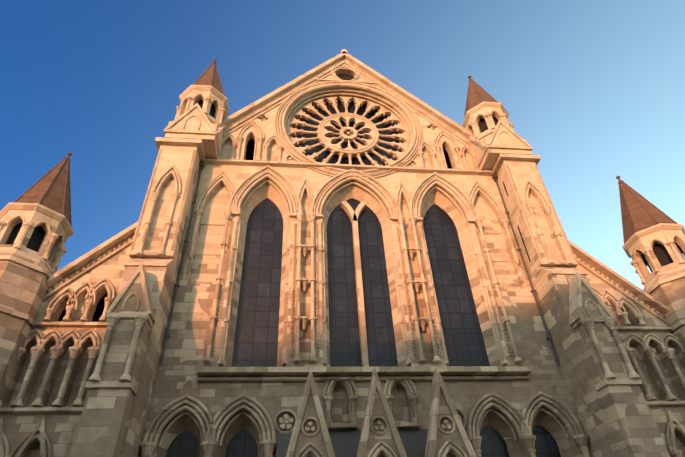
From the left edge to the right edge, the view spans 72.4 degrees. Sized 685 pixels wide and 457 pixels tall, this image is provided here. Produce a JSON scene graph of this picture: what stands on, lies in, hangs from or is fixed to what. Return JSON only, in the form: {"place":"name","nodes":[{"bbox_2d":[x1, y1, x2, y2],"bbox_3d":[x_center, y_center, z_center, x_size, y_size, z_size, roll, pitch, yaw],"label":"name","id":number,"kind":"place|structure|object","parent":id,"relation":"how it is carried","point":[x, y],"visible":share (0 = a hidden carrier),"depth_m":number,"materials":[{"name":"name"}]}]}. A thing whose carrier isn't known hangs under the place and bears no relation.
{"place":"outdoors","nodes":[
{"label":"outdoors","id":0,"kind":"place"},
{"bbox_2d":[0,210,67,406],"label":"tower","id":1,"kind":"structure","parent":0,"point":[23,289],"depth_m":19.58,"materials":[{"name":"beige stone"}]},
{"bbox_2d":[0,202,73,413],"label":"turret trim","id":2,"kind":"structure","parent":1,"relation":"on","point":[55,215],"depth_m":21.14,"materials":[{"name":"stone"}]},
{"bbox_2d":[14,152,71,226],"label":"spire roof","id":3,"kind":"structure","parent":1,"relation":"on","point":[51,189],"depth_m":23.30,"materials":[{"name":"clay roof tiles"}]},
{"bbox_2d":[0,0,684,289],"label":"sky","id":4,"kind":"structure","parent":0,"point":[595,89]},
{"bbox_2d":[276,428,464,456],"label":"lead portal roof","id":5,"kind":"structure","parent":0,"point":[345,443],"depth_m":17.74,"materials":[{"name":"grey metal"}]},
{"bbox_2d":[293,388,468,456],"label":"gables","id":6,"kind":"object","parent":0,"point":[317,440],"visible":0.46,"depth_m":16.84,"materials":[{"name":"beige stone"}]},
{"bbox_2d":[465,107,669,456],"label":"buttress","id":7,"kind":"structure","parent":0,"point":[616,420],"depth_m":19.85,"materials":[{"name":"beige stone"}]},
{"bbox_2d":[464,76,497,117],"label":"spire roof","id":8,"kind":"structure","parent":7,"relation":"on","point":[477,94],"depth_m":31.30,"materials":[{"name":"stone"}]},
{"bbox_2d":[529,192,561,259],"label":"panel","id":9,"kind":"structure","parent":7,"relation":"attached to","point":[549,240],"depth_m":24.27,"materials":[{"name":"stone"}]},
{"bbox_2d":[462,102,642,390],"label":"buttress trim","id":10,"kind":"structure","parent":7,"relation":"attached to","point":[576,318],"depth_m":23.04,"materials":[{"name":"beige stone"}]},
{"bbox_2d":[628,230,684,369],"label":"tower","id":11,"kind":"structure","parent":0,"point":[670,296],"depth_m":23.95,"materials":[{"name":"beige stone"}]},
{"bbox_2d":[616,176,677,243],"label":"spire roof","id":12,"kind":"structure","parent":11,"relation":"on","point":[639,212],"depth_m":26.57,"materials":[{"name":"stone"}]},
{"bbox_2d":[622,223,684,331],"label":"turret trim","id":13,"kind":"structure","parent":11,"relation":"attached to","point":[631,241],"depth_m":24.70,"materials":[{"name":"stone"}]},
{"bbox_3d":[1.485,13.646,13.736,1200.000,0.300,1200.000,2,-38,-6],"label":"ground","id":14,"kind":"structure","parent":0,"visible":0},
{"bbox_2d":[0,235,133,456],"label":"aisle wall","id":15,"kind":"structure","parent":14,"relation":"on","point":[61,428],"depth_m":18.90,"materials":[{"name":"beige stone"}]},
{"bbox_2d":[0,222,137,456],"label":"arcade trim","id":16,"kind":"structure","parent":15,"relation":"attached to","point":[37,351],"depth_m":19.25,"materials":[{"name":"beige stone"}]},
{"bbox_2d":[59,295,107,321],"bbox_3d":[-11.458,3.614,20.926,2.060,1.840,0.030,2,-38,-6],"label":"window","id":17,"kind":"structure","parent":15,"relation":"in","point":[94,313],"depth_m":20.82,"materials":[{"name":"black glass"}]},
{"bbox_2d":[140,58,589,456],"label":"facade wall","id":18,"kind":"structure","parent":14,"relation":"on","point":[185,351],"depth_m":21.46,"materials":[{"name":"stone"}]},
{"bbox_2d":[69,90,225,456],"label":"buttress","id":19,"kind":"structure","parent":18,"relation":"attached to","point":[112,422],"depth_m":18.02,"materials":[{"name":"beige stone"}]},
{"bbox_2d":[85,85,228,394],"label":"buttress trim","id":20,"kind":"structure","parent":19,"relation":"attached to","point":[112,320],"depth_m":21.44,"materials":[{"name":"beige stone"}]},
{"bbox_2d":[145,177,174,250],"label":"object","id":21,"kind":"structure","parent":19,"relation":"attached to","point":[158,224],"depth_m":22.32,"materials":[{"name":"stone"}]},
{"bbox_2d":[192,59,224,95],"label":"spire roof","id":22,"kind":"structure","parent":19,"relation":"on","point":[209,76],"depth_m":29.44,"materials":[{"name":"stone"}]},
{"bbox_2d":[160,161,558,365],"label":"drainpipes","id":23,"kind":"object","parent":18,"relation":"attached to","point":[202,166],"visible":0.94,"depth_m":22.74,"materials":[{"name":"metal"}]},
{"bbox_2d":[167,74,560,456],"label":"windows","id":24,"kind":"structure","parent":18,"relation":"on","point":[256,335],"depth_m":23.03,"materials":[{"name":"black glass"}]},
{"bbox_2d":[139,49,589,456],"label":"facade trim","id":25,"kind":"structure","parent":18,"relation":"attached to","point":[209,439],"depth_m":23.71,"materials":[{"name":"stone"}]},
{"bbox_2d":[155,87,574,456],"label":"minster splays","id":26,"kind":"object","parent":18,"relation":"attached to","point":[546,421],"visible":0.52,"depth_m":22.74,"materials":[{"name":"stone"}]},
{"bbox_2d":[286,367,476,456],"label":"gable trim","id":27,"kind":"structure","parent":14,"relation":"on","point":[438,383],"depth_m":16.90,"materials":[{"name":"beige stone"}]},
{"bbox_2d":[574,254,684,456],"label":"aisle wall","id":28,"kind":"structure","parent":14,"relation":"on","point":[653,382],"depth_m":21.81,"materials":[{"name":"beige stone"}]},
{"bbox_2d":[568,240,684,456],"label":"arcade trim","id":29,"kind":"structure","parent":28,"relation":"attached to","point":[673,423],"depth_m":22.28,"materials":[{"name":"beige stone"}]}
]}

